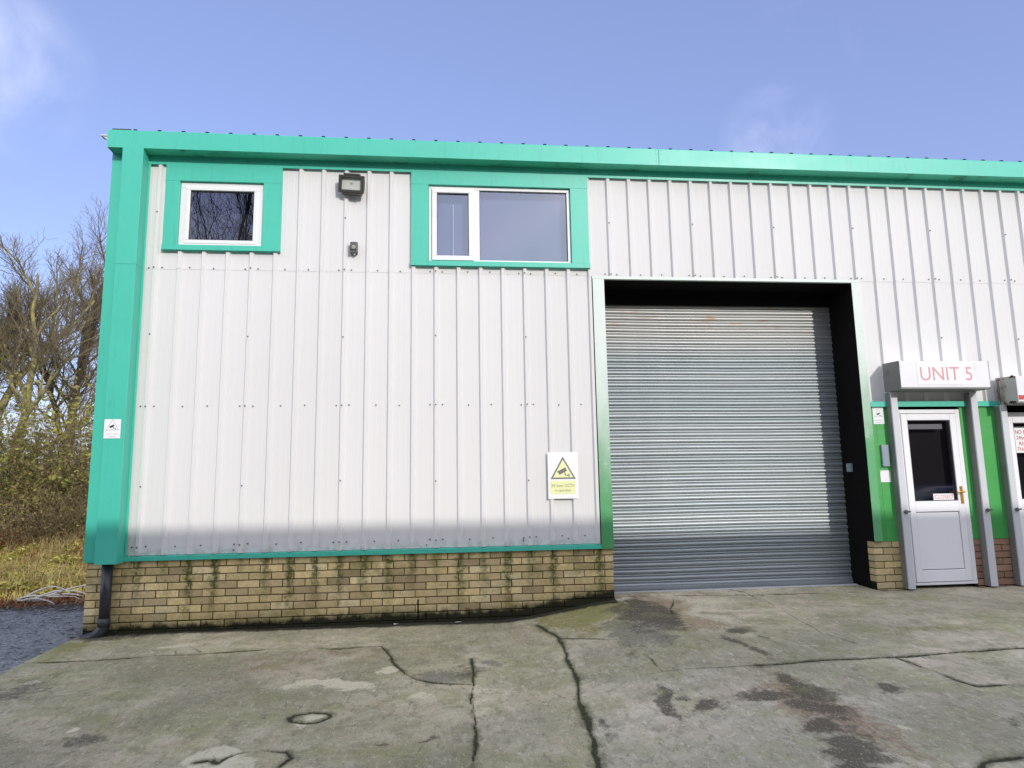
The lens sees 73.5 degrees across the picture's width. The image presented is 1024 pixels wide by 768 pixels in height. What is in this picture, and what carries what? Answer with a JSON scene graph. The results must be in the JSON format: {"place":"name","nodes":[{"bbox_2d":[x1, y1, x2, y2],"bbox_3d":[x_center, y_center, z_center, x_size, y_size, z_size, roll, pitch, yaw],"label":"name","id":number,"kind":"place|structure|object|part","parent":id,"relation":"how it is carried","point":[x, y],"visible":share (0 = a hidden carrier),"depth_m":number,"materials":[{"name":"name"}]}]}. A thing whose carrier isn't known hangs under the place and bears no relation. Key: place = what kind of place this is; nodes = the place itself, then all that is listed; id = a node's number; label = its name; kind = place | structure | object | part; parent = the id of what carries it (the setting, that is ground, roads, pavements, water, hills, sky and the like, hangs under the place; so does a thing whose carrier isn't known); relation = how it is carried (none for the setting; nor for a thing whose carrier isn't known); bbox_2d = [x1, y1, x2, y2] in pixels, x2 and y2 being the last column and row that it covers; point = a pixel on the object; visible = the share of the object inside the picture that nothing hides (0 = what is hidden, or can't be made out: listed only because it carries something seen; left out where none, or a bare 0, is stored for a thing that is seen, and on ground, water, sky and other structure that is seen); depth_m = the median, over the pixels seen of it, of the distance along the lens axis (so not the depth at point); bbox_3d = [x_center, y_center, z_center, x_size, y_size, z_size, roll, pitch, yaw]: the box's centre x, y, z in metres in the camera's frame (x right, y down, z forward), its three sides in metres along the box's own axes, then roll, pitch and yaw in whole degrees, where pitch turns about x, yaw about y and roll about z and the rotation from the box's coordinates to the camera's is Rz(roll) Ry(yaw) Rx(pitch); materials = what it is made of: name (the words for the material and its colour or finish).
{"place":"outdoors","nodes":[
{"label":"outdoors","id":0,"kind":"place"},
{"bbox_2d":[0,602,83,673],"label":"gravel track","id":1,"kind":"structure","parent":0,"point":[28,648],"depth_m":7.07,"materials":[{"name":"grey gravel"}]},
{"bbox_2d":[0,588,85,608],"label":"leaf litter","id":2,"kind":"object","parent":1,"relation":"on","point":[55,600],"visible":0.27,"depth_m":8.95,"materials":[{"name":"plant"}]},
{"bbox_2d":[0,513,86,594],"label":"grass bank","id":3,"kind":"structure","parent":0,"point":[40,559],"depth_m":11.85,"materials":[{"name":"plant"}]},
{"bbox_2d":[0,494,24,533],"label":"bramble bush","id":4,"kind":"object","parent":3,"relation":"on","point":[7,520],"visible":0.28,"depth_m":13.73,"materials":[{"name":"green plant"}]},
{"bbox_2d":[0,527,31,549],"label":"dead bracken","id":5,"kind":"object","parent":3,"relation":"on","point":[2,536],"visible":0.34,"depth_m":13.26,"materials":[{"name":"brown plant"}]},
{"bbox_2d":[0,275,53,386],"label":"bare tree","id":6,"kind":"object","parent":3,"relation":"on","point":[8,327],"visible":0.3,"depth_m":19.29,"materials":[{"name":"brown plant"}]},
{"bbox_2d":[0,389,83,495],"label":"bramble bush","id":7,"kind":"object","parent":3,"relation":"on","point":[22,392],"visible":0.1,"depth_m":16.88,"materials":[{"name":"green plant"}]},
{"bbox_2d":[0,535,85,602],"bbox_3d":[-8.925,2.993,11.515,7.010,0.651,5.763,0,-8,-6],"label":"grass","id":8,"kind":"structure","parent":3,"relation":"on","point":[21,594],"depth_m":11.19,"materials":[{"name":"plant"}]},
{"bbox_2d":[0,534,86,597],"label":"ground ivy","id":9,"kind":"object","parent":3,"relation":"on","point":[15,575],"visible":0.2,"depth_m":10.71,"materials":[{"name":"green plant"}]},
{"bbox_2d":[0,480,87,550],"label":"bramble bush","id":10,"kind":"object","parent":3,"relation":"on","point":[5,529],"visible":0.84,"depth_m":13.33,"materials":[{"name":"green plant"}]},
{"bbox_2d":[0,465,88,543],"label":"bramble bush","id":11,"kind":"object","parent":3,"relation":"on","point":[77,525],"visible":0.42,"depth_m":13.63,"materials":[{"name":"brown plant"}]},
{"bbox_2d":[0,379,90,520],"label":"bramble bush","id":12,"kind":"object","parent":3,"relation":"on","point":[5,481],"visible":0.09,"depth_m":15.11,"materials":[{"name":"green plant"}]},
{"bbox_2d":[0,374,93,536],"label":"bramble bush","id":13,"kind":"object","parent":3,"relation":"on","point":[41,479],"visible":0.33,"depth_m":14.19,"materials":[{"name":"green plant"}]},
{"bbox_2d":[2,385,91,506],"bbox_3d":[-9.500,1.895,17.177,5.982,3.827,5.813,-7,-11,38],"label":"bramble bush","id":14,"kind":"object","parent":3,"relation":"on","point":[59,432],"visible":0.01,"depth_m":15.81,"materials":[{"name":"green plant"}]},
{"bbox_2d":[0,379,94,534],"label":"bramble bush","id":15,"kind":"object","parent":3,"relation":"on","point":[74,460],"visible":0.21,"depth_m":14.49,"materials":[{"name":"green plant"}]},
{"bbox_2d":[0,358,94,528],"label":"bramble bush","id":16,"kind":"object","parent":3,"relation":"on","point":[90,444],"visible":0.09,"depth_m":15.79,"materials":[{"name":"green plant"}]},
{"bbox_2d":[0,352,95,531],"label":"bramble bush","id":17,"kind":"object","parent":3,"relation":"on","point":[26,440],"visible":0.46,"depth_m":14.27,"materials":[{"name":"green plant"}]},
{"bbox_2d":[0,228,100,526],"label":"bare tree","id":18,"kind":"object","parent":3,"relation":"on","point":[41,360],"visible":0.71,"depth_m":18.20,"materials":[{"name":"brown plant"}]},
{"bbox_2d":[16,585,85,603],"bbox_3d":[-5.929,2.869,9.030,0.910,0.472,0.635,-3,-9,12],"label":"branch pile","id":19,"kind":"object","parent":3,"relation":"on","point":[38,598],"visible":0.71,"depth_m":8.94,"materials":[{"name":"grey wood"}]},
{"bbox_2d":[0,244,105,419],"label":"bare tree","id":20,"kind":"object","parent":3,"relation":"on","point":[50,300],"visible":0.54,"depth_m":19.88,"materials":[{"name":"brown plant"}]},
{"bbox_2d":[0,196,108,451],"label":"bare tree","id":21,"kind":"object","parent":3,"relation":"on","point":[80,363],"visible":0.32,"depth_m":21.89,"materials":[{"name":"brown plant"}]},
{"bbox_2d":[0,583,1023,767],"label":"concrete yard","id":22,"kind":"structure","parent":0,"point":[861,676],"depth_m":4.76,"materials":[{"name":"grey concrete"}]},
{"bbox_2d":[81,128,1023,638],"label":"industrial unit","id":23,"kind":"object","parent":22,"relation":"on","point":[685,354],"visible":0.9,"depth_m":7.70,"materials":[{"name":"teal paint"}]},
{"bbox_2d":[103,419,120,438],"bbox_3d":[-4.017,0.449,6.889,0.158,0.196,0.006,0,-8,-6],"label":"cctv sign","id":24,"kind":"object","parent":23,"relation":"attached to","point":[112,428],"visible":1,"depth_m":6.89,"materials":[{"name":"white plastic"}]},
{"bbox_2d":[161,163,282,252],"bbox_3d":[-3.164,-1.925,7.541,1.237,0.986,0.110,0,-8,-6],"label":"window","id":25,"kind":"structure","parent":23,"relation":"in","point":[266,182],"depth_m":7.52,"materials":[{"name":"white plastic"}]},
{"bbox_2d":[338,173,364,195],"bbox_3d":[-1.787,-2.221,7.645,0.298,0.259,0.172,0,-8,-6],"label":"floodlight","id":26,"kind":"object","parent":23,"relation":"attached to","point":[351,184],"visible":1,"depth_m":7.62,"materials":[{"name":"brown metal"}]},
{"bbox_2d":[350,242,357,254],"bbox_3d":[-1.748,-1.498,7.579,0.080,0.142,0.103,0,-8,-6],"label":"motion sensor","id":27,"kind":"object","parent":23,"relation":"attached to","point":[353,248],"visible":1,"depth_m":7.55,"materials":[{"name":"grey plastic"}]},
{"bbox_2d":[411,170,589,269],"bbox_3d":[-0.134,-1.863,7.893,2.034,1.123,0.196,0,-8,-6],"label":"window","id":28,"kind":"structure","parent":23,"relation":"in","point":[459,219],"depth_m":7.92,"materials":[{"name":"white plastic"}]},
{"bbox_2d":[547,452,578,498],"bbox_3d":[0.557,0.994,7.464,0.334,0.503,0.006,0,-8,-6],"label":"cctv sign","id":29,"kind":"object","parent":23,"relation":"attached to","point":[562,475],"visible":1,"depth_m":7.46,"materials":[{"name":"white plastic"}]},
{"bbox_2d":[846,463,852,471],"bbox_3d":[4.018,0.997,8.168,0.048,0.100,0.070,0,-8,-6],"label":"switch box","id":30,"kind":"object","parent":23,"relation":"attached to","point":[849,467],"visible":1,"depth_m":8.14,"materials":[{"name":"grey plastic"}]},
{"bbox_2d":[872,407,884,423],"bbox_3d":[4.262,0.368,7.970,0.137,0.196,0.006,0,-8,-6],"label":"cctv sign","id":31,"kind":"object","parent":23,"relation":"attached to","point":[878,415],"visible":1,"depth_m":7.97,"materials":[{"name":"white plastic"}]},
{"bbox_2d":[880,445,889,466],"bbox_3d":[4.297,0.825,7.893,0.084,0.248,0.034,0,-8,-6],"label":"intercom","id":32,"kind":"object","parent":23,"relation":"attached to","point":[884,450],"visible":1,"depth_m":7.88,"materials":[{"name":"grey metal"}]},
{"bbox_2d":[880,470,890,481],"bbox_3d":[4.290,1.059,7.871,0.124,0.134,0.005,0,-8,-6],"label":"paper note","id":33,"kind":"object","parent":23,"relation":"attached to","point":[885,475],"visible":1,"depth_m":7.87,"materials":[{"name":"white paper"}]},
{"bbox_3d":[4.894,1.290,7.937,0.804,1.996,0.179,0,-8,-6],"label":"entrance door","id":34,"kind":"part","parent":23,"relation":"part of","materials":[{"name":"plastic"}]},
{"bbox_2d":[882,361,998,588],"bbox_3d":[4.928,1.007,7.790,1.101,2.551,0.315,0,-8,-6],"label":"canopy","id":35,"kind":"object","parent":23,"relation":"attached to","point":[900,376],"visible":0.97,"depth_m":7.83,"materials":[{"name":"metal"}]},
{"bbox_2d":[916,362,974,384],"bbox_3d":[4.932,-0.121,7.797,0.690,0.258,0.004,0,-8,-6],"label":"unit sign","id":36,"kind":"object","parent":35,"relation":"attached to","point":[945,373],"visible":1,"depth_m":7.79,"materials":[{"name":"white plastic"}]},
{"bbox_2d":[933,493,953,499],"bbox_3d":[4.991,1.303,7.924,0.255,0.072,0.004,0,-8,-6],"label":"door notice","id":37,"kind":"object","parent":23,"relation":"attached to","point":[948,496],"depth_m":7.92,"materials":[{"name":"white paper"}]},
{"bbox_2d":[993,375,1023,584],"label":"canopy","id":38,"kind":"object","parent":23,"relation":"attached to","point":[1010,390],"visible":1,"depth_m":7.93,"materials":[{"name":"grey metal"}]},
{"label":"entrance door","id":39,"kind":"part","parent":23,"relation":"part of","materials":[{"name":"plastic"}]},
{"bbox_2d":[1014,428,1023,452],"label":"parking notice","id":40,"kind":"object","parent":23,"relation":"attached to","point":[1019,436],"visible":1,"depth_m":8.13,"materials":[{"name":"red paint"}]},
{"bbox_2d":[0,0,1023,477],"label":"sky","id":41,"kind":"structure","parent":0,"point":[931,79],"materials":[{"name":"blue"}]}
]}

